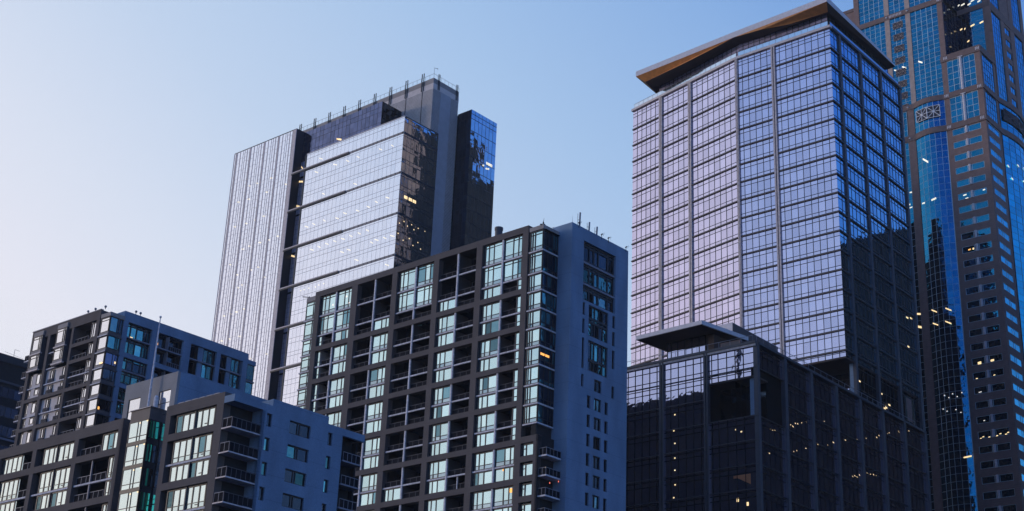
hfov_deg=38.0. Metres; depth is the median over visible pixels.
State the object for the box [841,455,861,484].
window
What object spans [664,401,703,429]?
window
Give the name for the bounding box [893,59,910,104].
window
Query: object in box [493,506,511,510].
window
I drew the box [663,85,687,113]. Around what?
window
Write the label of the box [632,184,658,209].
window
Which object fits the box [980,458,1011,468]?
window
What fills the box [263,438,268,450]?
window
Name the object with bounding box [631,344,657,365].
window
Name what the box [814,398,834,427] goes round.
window
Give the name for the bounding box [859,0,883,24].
window
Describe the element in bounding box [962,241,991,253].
window
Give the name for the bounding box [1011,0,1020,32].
window
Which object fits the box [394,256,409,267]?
window
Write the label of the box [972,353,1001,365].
window
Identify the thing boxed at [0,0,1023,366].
sky
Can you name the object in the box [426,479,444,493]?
window
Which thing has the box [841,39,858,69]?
window
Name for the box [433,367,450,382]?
window
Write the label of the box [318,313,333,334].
window
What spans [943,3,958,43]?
window
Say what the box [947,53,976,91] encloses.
window
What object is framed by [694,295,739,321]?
window
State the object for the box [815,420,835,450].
window
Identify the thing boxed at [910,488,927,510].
window
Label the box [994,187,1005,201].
window
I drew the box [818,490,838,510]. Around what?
window
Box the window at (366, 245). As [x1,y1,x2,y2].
[360,229,395,252]
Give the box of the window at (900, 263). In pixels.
[893,251,910,277]
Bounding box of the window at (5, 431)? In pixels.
[0,425,14,438]
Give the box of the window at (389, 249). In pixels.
[360,243,394,263]
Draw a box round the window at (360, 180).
[334,173,366,193]
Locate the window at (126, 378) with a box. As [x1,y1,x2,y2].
[120,371,144,384]
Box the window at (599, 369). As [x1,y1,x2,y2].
[588,359,606,376]
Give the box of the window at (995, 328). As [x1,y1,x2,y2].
[969,324,999,336]
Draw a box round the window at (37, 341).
[31,335,42,351]
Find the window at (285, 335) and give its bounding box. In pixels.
[279,334,286,373]
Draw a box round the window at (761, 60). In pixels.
[738,49,770,76]
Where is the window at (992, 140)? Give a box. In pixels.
[989,135,1000,149]
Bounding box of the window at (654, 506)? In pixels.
[626,503,658,510]
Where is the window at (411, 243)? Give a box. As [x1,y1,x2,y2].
[396,229,430,256]
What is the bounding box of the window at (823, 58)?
[776,48,830,81]
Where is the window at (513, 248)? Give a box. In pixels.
[504,234,522,259]
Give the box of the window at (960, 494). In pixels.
[930,133,964,510]
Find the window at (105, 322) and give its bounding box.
[99,316,110,333]
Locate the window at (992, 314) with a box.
[968,310,997,322]
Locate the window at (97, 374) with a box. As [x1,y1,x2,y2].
[92,368,102,380]
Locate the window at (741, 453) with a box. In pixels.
[710,440,755,469]
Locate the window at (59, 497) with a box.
[35,489,66,509]
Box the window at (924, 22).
[910,4,939,56]
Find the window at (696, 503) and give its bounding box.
[665,496,704,510]
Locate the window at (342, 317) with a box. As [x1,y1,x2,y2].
[335,309,349,329]
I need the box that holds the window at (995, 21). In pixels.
[991,11,1003,62]
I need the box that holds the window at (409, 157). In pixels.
[402,148,435,177]
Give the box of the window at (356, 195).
[332,186,365,210]
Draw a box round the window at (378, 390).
[368,384,383,398]
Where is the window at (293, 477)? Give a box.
[284,469,304,486]
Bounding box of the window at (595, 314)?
[589,305,606,325]
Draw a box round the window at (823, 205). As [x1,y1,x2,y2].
[780,193,838,224]
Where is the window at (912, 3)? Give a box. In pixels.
[909,0,929,7]
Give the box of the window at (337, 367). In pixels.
[331,360,345,373]
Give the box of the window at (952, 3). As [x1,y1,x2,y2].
[945,0,956,11]
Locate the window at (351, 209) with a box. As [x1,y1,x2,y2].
[331,200,364,223]
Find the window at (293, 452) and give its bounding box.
[287,445,307,462]
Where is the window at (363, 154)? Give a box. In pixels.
[336,147,368,171]
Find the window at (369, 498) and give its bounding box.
[359,491,375,505]
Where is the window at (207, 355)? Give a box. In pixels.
[202,349,213,364]
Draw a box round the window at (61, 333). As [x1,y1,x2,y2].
[55,327,66,343]
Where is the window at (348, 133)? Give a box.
[326,128,353,145]
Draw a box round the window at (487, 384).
[477,374,495,394]
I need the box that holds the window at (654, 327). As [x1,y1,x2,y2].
[631,323,657,347]
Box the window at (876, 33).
[861,22,886,55]
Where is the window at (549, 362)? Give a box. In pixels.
[539,346,554,369]
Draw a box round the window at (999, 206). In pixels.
[996,201,1006,214]
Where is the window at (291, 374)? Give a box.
[283,365,300,383]
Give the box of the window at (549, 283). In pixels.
[542,272,556,294]
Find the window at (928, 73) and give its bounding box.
[913,49,943,101]
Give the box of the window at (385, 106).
[381,102,400,123]
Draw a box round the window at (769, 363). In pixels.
[759,348,782,379]
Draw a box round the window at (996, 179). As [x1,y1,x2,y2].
[993,174,1004,188]
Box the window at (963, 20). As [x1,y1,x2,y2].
[957,13,970,43]
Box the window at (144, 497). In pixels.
[137,490,150,510]
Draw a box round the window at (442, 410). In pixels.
[431,404,448,418]
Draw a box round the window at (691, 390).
[664,378,702,406]
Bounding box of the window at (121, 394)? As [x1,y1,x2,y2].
[118,388,125,400]
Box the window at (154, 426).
[147,419,160,439]
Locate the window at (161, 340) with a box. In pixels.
[157,336,178,355]
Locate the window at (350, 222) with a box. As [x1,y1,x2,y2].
[330,213,363,232]
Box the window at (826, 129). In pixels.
[778,119,834,151]
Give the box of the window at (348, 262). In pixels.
[326,254,359,273]
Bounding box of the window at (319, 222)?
[299,211,331,234]
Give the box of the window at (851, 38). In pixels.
[849,35,868,55]
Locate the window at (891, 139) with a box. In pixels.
[885,128,902,154]
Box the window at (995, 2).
[990,0,998,9]
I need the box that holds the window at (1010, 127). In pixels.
[1005,106,1013,133]
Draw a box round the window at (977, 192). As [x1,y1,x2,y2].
[958,187,986,200]
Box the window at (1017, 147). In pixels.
[1015,142,1023,228]
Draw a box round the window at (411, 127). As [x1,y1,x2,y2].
[404,117,437,148]
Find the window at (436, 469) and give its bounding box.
[427,459,445,479]
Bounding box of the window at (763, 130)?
[739,120,772,145]
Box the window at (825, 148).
[779,137,835,169]
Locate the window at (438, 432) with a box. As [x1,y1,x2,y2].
[430,422,447,441]
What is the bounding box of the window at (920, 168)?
[916,138,947,510]
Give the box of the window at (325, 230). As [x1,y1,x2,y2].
[298,224,330,243]
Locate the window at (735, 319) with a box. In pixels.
[711,313,739,325]
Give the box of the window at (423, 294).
[415,284,432,306]
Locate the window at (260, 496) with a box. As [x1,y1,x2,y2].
[258,487,262,500]
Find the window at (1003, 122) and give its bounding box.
[999,103,1007,130]
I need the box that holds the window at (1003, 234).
[998,228,1009,241]
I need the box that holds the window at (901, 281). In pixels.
[894,269,912,295]
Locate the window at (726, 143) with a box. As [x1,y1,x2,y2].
[692,132,735,166]
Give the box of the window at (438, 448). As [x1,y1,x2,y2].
[429,441,446,455]
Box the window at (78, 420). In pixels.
[76,418,80,428]
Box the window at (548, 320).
[540,309,555,331]
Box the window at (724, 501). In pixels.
[710,489,756,510]
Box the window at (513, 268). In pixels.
[503,257,521,281]
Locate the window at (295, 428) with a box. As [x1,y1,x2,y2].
[289,421,309,438]
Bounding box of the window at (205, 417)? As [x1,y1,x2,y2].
[175,406,216,432]
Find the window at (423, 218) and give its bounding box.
[398,201,432,227]
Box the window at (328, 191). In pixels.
[302,185,333,204]
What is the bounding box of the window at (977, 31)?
[969,8,984,40]
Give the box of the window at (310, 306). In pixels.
[305,301,314,320]
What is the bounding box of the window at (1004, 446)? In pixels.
[979,442,1010,453]
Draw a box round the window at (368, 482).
[360,473,377,491]
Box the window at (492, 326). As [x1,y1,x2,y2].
[480,319,498,334]
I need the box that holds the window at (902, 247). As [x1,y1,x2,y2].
[892,233,909,259]
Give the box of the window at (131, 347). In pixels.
[125,339,147,358]
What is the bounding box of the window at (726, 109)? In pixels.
[692,98,734,132]
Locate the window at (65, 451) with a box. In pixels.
[42,442,73,464]
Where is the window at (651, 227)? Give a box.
[632,217,658,242]
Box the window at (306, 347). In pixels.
[302,339,310,355]
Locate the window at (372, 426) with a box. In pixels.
[365,419,381,433]
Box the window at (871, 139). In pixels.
[866,128,883,155]
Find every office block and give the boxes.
[0,353,27,449]
[626,320,931,510]
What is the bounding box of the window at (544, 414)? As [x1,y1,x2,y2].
[537,404,552,426]
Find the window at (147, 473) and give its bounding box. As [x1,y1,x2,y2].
[141,466,153,487]
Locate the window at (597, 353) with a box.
[588,340,606,366]
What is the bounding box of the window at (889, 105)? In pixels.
[883,94,899,120]
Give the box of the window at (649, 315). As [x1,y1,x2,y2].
[631,305,657,329]
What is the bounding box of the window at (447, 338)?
[436,332,452,346]
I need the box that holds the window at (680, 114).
[663,104,687,129]
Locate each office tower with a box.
[211,73,496,405]
[630,0,924,429]
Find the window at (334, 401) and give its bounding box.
[328,394,342,407]
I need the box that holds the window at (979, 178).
[957,174,985,186]
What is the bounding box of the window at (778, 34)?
[739,31,781,50]
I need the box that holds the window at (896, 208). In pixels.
[890,197,907,223]
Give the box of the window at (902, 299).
[896,288,913,314]
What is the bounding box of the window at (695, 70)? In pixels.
[659,66,698,90]
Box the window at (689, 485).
[664,472,704,500]
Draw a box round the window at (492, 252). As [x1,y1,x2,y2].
[483,241,501,266]
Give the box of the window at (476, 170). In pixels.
[468,160,493,185]
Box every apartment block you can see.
[0,371,364,510]
[9,309,255,447]
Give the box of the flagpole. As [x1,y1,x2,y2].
[147,316,161,405]
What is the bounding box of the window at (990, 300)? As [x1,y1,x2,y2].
[967,296,996,308]
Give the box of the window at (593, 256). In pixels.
[584,242,613,275]
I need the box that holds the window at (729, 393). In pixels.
[721,383,766,419]
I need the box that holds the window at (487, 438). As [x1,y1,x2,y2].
[474,431,493,446]
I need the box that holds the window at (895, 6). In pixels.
[888,0,903,14]
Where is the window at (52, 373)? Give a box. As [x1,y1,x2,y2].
[49,369,54,381]
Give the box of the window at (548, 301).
[541,291,556,313]
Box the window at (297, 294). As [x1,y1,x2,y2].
[292,277,325,300]
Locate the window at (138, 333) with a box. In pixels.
[127,323,150,343]
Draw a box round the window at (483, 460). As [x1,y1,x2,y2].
[473,450,492,470]
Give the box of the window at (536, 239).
[530,229,543,251]
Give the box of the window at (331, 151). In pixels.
[306,143,337,166]
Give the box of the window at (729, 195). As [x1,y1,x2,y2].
[692,184,736,217]
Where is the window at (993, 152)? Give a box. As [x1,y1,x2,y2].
[991,149,1001,162]
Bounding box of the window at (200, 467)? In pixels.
[169,458,209,481]
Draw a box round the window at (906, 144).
[905,143,934,510]
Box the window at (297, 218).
[292,216,298,252]
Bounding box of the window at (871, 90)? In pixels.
[863,77,880,104]
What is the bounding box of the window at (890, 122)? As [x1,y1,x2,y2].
[884,111,901,137]
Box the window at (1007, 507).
[984,504,1015,510]
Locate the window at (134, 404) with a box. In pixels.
[117,397,140,507]
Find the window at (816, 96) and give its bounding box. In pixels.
[777,84,832,116]
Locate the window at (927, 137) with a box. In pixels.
[925,134,958,510]
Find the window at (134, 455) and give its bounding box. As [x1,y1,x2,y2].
[123,442,145,467]
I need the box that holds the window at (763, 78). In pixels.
[738,69,770,93]
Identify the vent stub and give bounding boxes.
[153,395,158,407]
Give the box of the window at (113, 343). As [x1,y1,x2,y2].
[106,335,119,350]
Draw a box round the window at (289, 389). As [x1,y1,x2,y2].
[282,380,298,397]
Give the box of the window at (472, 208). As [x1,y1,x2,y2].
[466,199,492,224]
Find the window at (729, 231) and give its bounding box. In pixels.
[693,220,737,253]
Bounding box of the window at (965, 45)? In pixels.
[960,41,971,49]
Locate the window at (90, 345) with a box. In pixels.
[88,343,92,354]
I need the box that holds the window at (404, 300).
[396,290,413,312]
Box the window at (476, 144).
[470,135,495,160]
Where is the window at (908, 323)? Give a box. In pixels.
[897,307,914,332]
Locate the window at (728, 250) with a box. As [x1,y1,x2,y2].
[693,239,737,271]
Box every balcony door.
[188,362,192,373]
[189,347,194,361]
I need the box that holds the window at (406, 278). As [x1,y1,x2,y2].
[398,268,415,291]
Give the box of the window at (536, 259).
[529,250,542,273]
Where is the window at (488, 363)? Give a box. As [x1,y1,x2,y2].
[478,356,496,371]
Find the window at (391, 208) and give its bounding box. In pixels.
[363,201,397,222]
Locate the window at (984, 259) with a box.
[963,254,992,266]
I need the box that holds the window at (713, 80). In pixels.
[691,62,734,99]
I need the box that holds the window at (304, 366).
[300,355,309,372]
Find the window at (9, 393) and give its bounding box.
[0,385,20,400]
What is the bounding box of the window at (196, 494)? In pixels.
[165,483,206,510]
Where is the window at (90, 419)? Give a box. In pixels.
[85,414,95,426]
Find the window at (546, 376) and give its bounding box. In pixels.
[539,365,554,387]
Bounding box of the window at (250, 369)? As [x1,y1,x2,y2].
[246,364,254,381]
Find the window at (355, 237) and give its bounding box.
[328,226,362,250]
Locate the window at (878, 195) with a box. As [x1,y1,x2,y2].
[869,181,886,208]
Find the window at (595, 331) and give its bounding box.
[588,322,606,342]
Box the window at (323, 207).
[300,198,332,221]
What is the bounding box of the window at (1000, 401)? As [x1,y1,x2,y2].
[975,397,1006,408]
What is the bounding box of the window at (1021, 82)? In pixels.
[1019,78,1023,116]
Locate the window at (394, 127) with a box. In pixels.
[370,117,404,143]
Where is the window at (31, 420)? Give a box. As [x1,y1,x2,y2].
[28,417,33,424]
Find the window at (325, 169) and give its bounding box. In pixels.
[304,159,336,183]
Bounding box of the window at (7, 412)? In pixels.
[0,405,18,420]
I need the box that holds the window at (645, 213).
[632,200,658,225]
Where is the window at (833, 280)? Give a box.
[783,270,841,300]
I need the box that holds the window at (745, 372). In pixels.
[709,368,750,383]
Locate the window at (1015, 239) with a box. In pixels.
[1002,134,1023,352]
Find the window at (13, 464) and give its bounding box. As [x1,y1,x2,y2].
[1,455,22,474]
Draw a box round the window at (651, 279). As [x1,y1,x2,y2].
[632,269,658,294]
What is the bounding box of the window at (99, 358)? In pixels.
[94,352,104,365]
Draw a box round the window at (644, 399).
[627,386,658,413]
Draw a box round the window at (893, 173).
[888,163,904,188]
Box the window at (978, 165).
[956,161,984,173]
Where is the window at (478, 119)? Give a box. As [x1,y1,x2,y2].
[471,110,496,135]
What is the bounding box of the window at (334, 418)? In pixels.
[327,411,340,426]
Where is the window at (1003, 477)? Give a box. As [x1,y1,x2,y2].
[982,473,1013,483]
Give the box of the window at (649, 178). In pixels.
[632,167,658,192]
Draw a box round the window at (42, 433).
[40,428,45,438]
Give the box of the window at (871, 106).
[864,94,881,121]
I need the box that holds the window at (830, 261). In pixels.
[782,251,840,281]
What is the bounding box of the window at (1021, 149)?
[1020,146,1023,183]
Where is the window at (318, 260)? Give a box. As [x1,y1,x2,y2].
[295,251,327,273]
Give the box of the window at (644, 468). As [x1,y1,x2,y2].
[626,456,658,482]
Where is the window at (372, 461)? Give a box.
[362,455,378,469]
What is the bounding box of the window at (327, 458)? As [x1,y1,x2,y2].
[325,456,328,468]
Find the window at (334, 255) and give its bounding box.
[327,240,360,263]
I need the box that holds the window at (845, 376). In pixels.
[827,373,850,389]
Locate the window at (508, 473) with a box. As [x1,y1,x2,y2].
[494,466,513,481]
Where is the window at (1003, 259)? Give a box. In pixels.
[1001,255,1011,268]
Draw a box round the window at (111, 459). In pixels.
[106,456,114,477]
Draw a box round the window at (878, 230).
[871,218,889,244]
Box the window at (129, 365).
[122,358,146,375]
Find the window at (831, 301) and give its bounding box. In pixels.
[784,290,842,320]
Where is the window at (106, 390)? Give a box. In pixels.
[99,383,112,396]
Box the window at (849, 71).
[842,59,859,86]
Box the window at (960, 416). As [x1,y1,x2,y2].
[935,132,970,510]
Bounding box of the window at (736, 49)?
[699,45,738,70]
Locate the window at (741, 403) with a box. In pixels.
[735,382,746,417]
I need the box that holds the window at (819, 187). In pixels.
[780,174,837,206]
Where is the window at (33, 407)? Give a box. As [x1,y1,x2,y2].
[30,402,36,413]
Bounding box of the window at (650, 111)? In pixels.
[633,99,658,128]
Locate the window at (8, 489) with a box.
[0,478,18,501]
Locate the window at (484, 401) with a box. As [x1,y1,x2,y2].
[476,393,495,408]
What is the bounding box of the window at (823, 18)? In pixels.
[781,14,826,35]
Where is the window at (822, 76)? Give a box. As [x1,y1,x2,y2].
[776,66,831,98]
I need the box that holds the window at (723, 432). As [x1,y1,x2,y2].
[709,416,754,445]
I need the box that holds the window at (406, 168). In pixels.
[401,161,435,187]
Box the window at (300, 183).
[296,178,302,214]
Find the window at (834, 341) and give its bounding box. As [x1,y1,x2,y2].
[785,330,844,358]
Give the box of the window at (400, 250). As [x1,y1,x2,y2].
[395,242,425,261]
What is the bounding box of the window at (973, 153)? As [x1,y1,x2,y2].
[955,148,982,161]
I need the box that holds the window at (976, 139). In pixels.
[953,135,981,148]
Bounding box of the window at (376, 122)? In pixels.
[353,117,380,135]
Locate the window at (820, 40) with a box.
[775,28,829,64]
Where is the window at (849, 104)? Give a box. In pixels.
[844,94,861,121]
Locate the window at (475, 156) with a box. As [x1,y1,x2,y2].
[469,148,494,172]
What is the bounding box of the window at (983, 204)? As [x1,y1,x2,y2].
[959,200,987,213]
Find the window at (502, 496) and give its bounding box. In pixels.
[493,486,512,506]
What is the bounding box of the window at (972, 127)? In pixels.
[952,122,980,135]
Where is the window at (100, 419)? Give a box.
[95,414,108,424]
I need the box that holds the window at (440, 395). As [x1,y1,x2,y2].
[432,385,449,405]
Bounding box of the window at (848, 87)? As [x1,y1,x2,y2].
[843,76,860,103]
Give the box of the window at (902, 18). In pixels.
[890,15,907,63]
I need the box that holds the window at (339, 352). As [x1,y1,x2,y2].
[332,344,346,361]
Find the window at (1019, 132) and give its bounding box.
[1016,114,1022,141]
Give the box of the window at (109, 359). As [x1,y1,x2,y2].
[104,352,117,366]
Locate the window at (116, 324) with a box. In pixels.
[109,316,122,334]
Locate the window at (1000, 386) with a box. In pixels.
[974,382,1004,393]
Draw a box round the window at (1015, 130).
[1011,110,1018,137]
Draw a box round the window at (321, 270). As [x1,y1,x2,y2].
[294,264,326,283]
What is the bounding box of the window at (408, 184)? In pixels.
[400,174,434,203]
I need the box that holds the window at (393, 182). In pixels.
[365,173,400,198]
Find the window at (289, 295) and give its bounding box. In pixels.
[284,294,290,331]
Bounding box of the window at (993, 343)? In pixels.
[970,339,1000,350]
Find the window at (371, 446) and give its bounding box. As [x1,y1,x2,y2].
[363,437,379,455]
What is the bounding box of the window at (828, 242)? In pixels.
[782,231,839,262]
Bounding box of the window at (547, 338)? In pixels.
[540,328,555,350]
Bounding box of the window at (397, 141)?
[368,133,403,159]
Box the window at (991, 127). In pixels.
[988,123,999,137]
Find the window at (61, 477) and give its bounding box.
[37,466,70,493]
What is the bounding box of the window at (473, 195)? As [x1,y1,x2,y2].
[467,186,492,211]
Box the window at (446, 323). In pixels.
[436,314,453,333]
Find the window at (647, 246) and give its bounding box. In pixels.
[632,234,658,259]
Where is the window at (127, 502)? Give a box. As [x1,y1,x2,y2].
[117,490,139,510]
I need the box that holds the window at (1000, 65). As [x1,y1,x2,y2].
[995,55,1007,101]
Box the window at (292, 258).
[288,254,294,291]
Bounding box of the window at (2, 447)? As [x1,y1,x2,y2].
[0,444,8,449]
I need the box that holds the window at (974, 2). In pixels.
[967,0,981,6]
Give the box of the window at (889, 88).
[882,75,898,104]
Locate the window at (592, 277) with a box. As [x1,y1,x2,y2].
[583,264,613,295]
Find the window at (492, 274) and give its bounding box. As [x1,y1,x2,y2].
[482,264,500,287]
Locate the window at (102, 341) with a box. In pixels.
[97,335,107,349]
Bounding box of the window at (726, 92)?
[692,81,734,115]
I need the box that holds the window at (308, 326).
[303,320,312,339]
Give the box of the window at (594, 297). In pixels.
[583,285,612,312]
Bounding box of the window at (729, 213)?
[693,202,737,235]
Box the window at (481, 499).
[471,490,490,510]
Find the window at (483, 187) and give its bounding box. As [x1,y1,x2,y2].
[468,173,493,198]
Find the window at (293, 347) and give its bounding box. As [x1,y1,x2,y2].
[286,338,302,355]
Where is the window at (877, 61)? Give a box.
[869,52,887,72]
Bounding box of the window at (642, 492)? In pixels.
[626,479,658,505]
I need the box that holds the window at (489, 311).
[480,301,499,321]
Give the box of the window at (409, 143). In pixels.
[403,134,436,163]
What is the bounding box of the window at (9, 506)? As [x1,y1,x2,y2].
[0,501,14,510]
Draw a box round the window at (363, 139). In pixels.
[337,130,370,154]
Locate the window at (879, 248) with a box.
[872,236,890,263]
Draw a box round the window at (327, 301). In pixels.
[320,293,335,315]
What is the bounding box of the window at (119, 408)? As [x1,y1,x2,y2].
[116,401,123,414]
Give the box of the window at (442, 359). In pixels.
[434,349,451,368]
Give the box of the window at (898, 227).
[891,215,908,241]
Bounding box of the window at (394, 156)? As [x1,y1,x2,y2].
[367,147,402,172]
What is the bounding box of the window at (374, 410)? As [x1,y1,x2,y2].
[366,401,382,420]
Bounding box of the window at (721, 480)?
[710,464,755,493]
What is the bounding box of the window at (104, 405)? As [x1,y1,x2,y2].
[97,398,110,411]
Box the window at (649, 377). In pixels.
[627,366,658,391]
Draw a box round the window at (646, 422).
[626,409,658,436]
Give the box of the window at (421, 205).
[399,188,433,216]
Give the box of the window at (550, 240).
[543,229,558,255]
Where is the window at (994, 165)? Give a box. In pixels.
[992,162,1002,174]
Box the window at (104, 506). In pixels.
[102,503,107,510]
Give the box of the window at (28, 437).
[25,431,31,443]
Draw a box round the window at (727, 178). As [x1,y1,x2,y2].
[692,167,736,200]
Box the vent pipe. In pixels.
[495,226,502,235]
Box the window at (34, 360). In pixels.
[28,354,39,368]
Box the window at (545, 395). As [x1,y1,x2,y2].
[538,385,553,407]
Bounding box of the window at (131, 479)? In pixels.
[120,466,142,490]
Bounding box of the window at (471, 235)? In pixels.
[465,225,489,242]
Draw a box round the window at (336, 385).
[329,377,343,395]
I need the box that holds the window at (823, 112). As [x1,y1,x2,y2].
[777,101,833,133]
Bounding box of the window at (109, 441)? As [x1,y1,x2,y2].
[101,431,117,450]
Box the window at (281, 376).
[276,375,282,400]
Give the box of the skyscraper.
[843,0,1023,510]
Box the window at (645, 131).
[633,118,658,144]
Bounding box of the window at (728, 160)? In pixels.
[692,149,736,183]
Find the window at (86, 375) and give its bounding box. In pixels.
[83,374,87,381]
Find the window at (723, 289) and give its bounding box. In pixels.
[693,276,738,307]
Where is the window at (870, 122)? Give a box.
[865,111,882,138]
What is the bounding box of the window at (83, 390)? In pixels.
[81,388,85,397]
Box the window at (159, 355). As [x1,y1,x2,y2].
[155,351,176,363]
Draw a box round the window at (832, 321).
[784,310,843,339]
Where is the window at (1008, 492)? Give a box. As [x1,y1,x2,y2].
[983,489,1014,499]
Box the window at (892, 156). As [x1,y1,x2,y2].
[886,145,903,171]
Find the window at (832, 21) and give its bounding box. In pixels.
[827,15,848,37]
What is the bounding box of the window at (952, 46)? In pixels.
[945,31,959,53]
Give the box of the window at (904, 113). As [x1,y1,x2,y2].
[903,111,907,136]
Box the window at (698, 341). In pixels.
[667,335,705,357]
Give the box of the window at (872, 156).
[867,146,884,172]
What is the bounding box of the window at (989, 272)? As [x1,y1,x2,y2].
[965,268,994,280]
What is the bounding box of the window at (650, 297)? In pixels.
[631,287,657,311]
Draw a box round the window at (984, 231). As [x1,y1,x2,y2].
[961,227,990,239]
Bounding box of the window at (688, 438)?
[664,425,703,452]
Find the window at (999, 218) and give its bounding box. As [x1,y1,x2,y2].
[997,214,1008,228]
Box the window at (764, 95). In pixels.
[739,85,771,110]
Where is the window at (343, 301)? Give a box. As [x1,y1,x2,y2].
[337,288,351,310]
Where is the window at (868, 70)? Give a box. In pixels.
[862,57,879,87]
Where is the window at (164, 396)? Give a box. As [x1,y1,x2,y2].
[150,389,170,504]
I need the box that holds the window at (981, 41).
[971,37,985,49]
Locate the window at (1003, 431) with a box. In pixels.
[978,427,1008,438]
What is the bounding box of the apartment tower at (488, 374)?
[297,222,627,510]
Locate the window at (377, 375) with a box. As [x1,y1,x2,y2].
[369,366,385,385]
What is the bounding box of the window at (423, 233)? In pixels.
[397,214,431,243]
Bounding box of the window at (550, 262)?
[542,250,557,276]
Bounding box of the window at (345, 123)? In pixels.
[327,113,354,137]
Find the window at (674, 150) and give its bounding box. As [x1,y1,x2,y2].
[663,137,687,162]
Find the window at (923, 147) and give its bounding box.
[920,136,952,510]
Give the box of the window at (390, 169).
[366,160,401,182]
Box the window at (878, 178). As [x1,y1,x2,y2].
[868,164,885,190]
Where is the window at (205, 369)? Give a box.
[200,364,211,379]
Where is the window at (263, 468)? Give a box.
[261,462,265,475]
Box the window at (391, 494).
[382,487,399,501]
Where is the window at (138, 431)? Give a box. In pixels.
[127,418,148,443]
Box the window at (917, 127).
[914,107,919,132]
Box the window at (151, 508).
[149,504,153,510]
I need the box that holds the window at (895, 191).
[889,180,905,205]
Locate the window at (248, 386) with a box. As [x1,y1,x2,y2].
[244,382,252,394]
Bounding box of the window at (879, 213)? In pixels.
[870,199,888,226]
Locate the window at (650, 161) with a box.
[633,151,658,176]
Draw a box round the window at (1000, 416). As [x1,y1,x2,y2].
[976,412,1007,423]
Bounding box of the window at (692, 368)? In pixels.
[664,357,702,383]
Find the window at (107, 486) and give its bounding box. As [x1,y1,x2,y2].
[104,480,110,495]
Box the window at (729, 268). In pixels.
[693,257,738,289]
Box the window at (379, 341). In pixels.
[372,332,387,350]
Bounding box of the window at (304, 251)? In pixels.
[296,237,328,260]
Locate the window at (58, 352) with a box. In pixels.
[52,346,63,360]
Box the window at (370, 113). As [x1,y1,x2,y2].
[354,101,382,126]
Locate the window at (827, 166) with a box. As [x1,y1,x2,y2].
[779,156,836,187]
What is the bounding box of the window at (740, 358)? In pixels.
[708,347,752,374]
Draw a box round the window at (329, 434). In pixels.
[327,433,331,445]
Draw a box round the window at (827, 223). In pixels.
[781,212,838,243]
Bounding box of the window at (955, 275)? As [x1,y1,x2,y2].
[941,131,977,510]
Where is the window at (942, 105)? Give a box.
[938,100,945,125]
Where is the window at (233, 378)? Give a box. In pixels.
[228,373,237,387]
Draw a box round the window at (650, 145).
[633,134,658,160]
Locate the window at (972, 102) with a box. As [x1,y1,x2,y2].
[950,90,979,122]
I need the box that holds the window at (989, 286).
[966,282,995,294]
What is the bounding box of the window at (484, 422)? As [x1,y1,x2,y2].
[475,412,494,432]
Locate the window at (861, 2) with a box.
[858,0,875,5]
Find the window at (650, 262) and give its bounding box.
[632,252,658,276]
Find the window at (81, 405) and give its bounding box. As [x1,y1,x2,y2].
[79,403,83,411]
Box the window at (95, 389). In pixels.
[90,383,99,395]
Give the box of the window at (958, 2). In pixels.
[956,0,967,10]
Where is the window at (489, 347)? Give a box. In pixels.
[478,337,497,358]
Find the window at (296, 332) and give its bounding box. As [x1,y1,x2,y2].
[288,323,304,341]
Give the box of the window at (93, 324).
[90,322,95,337]
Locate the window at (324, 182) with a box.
[303,172,335,195]
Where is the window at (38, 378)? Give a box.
[35,373,41,384]
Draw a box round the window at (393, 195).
[364,187,399,212]
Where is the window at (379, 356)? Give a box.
[371,349,386,363]
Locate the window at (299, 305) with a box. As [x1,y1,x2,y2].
[291,294,315,314]
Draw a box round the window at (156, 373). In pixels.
[153,370,165,377]
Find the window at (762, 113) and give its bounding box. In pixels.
[739,103,772,128]
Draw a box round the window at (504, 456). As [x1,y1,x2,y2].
[495,446,514,466]
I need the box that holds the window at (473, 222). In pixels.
[466,212,491,236]
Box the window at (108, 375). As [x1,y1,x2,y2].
[102,368,114,381]
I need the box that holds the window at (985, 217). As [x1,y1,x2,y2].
[960,214,989,226]
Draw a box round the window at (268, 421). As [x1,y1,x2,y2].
[266,413,270,426]
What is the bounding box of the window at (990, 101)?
[985,90,997,123]
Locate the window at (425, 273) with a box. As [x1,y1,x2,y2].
[417,262,433,286]
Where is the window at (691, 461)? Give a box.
[664,448,703,476]
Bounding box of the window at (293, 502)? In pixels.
[282,493,302,510]
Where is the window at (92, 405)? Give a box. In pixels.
[87,398,97,411]
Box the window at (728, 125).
[692,115,735,149]
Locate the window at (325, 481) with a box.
[323,480,326,492]
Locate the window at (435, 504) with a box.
[425,498,443,510]
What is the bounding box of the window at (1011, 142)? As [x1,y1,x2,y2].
[1009,138,1023,286]
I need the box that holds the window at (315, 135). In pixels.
[303,124,327,146]
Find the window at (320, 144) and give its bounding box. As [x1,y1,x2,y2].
[301,138,326,162]
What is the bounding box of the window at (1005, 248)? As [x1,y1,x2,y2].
[1000,242,1010,254]
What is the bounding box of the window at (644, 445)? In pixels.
[626,433,658,459]
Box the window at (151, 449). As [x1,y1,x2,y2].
[144,442,157,463]
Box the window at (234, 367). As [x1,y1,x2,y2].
[230,358,239,372]
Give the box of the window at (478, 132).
[471,122,495,147]
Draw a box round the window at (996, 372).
[973,368,1003,379]
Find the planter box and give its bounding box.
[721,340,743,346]
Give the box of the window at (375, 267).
[358,256,393,278]
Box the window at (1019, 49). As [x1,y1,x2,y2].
[1014,35,1023,81]
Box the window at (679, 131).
[663,120,687,146]
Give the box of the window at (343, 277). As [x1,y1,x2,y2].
[325,267,358,288]
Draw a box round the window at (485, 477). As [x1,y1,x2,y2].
[472,470,491,485]
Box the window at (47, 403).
[45,398,50,411]
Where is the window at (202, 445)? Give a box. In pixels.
[171,433,212,463]
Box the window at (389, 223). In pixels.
[362,214,396,239]
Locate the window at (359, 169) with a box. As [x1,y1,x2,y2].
[334,160,367,184]
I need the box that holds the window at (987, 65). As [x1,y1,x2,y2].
[982,54,994,92]

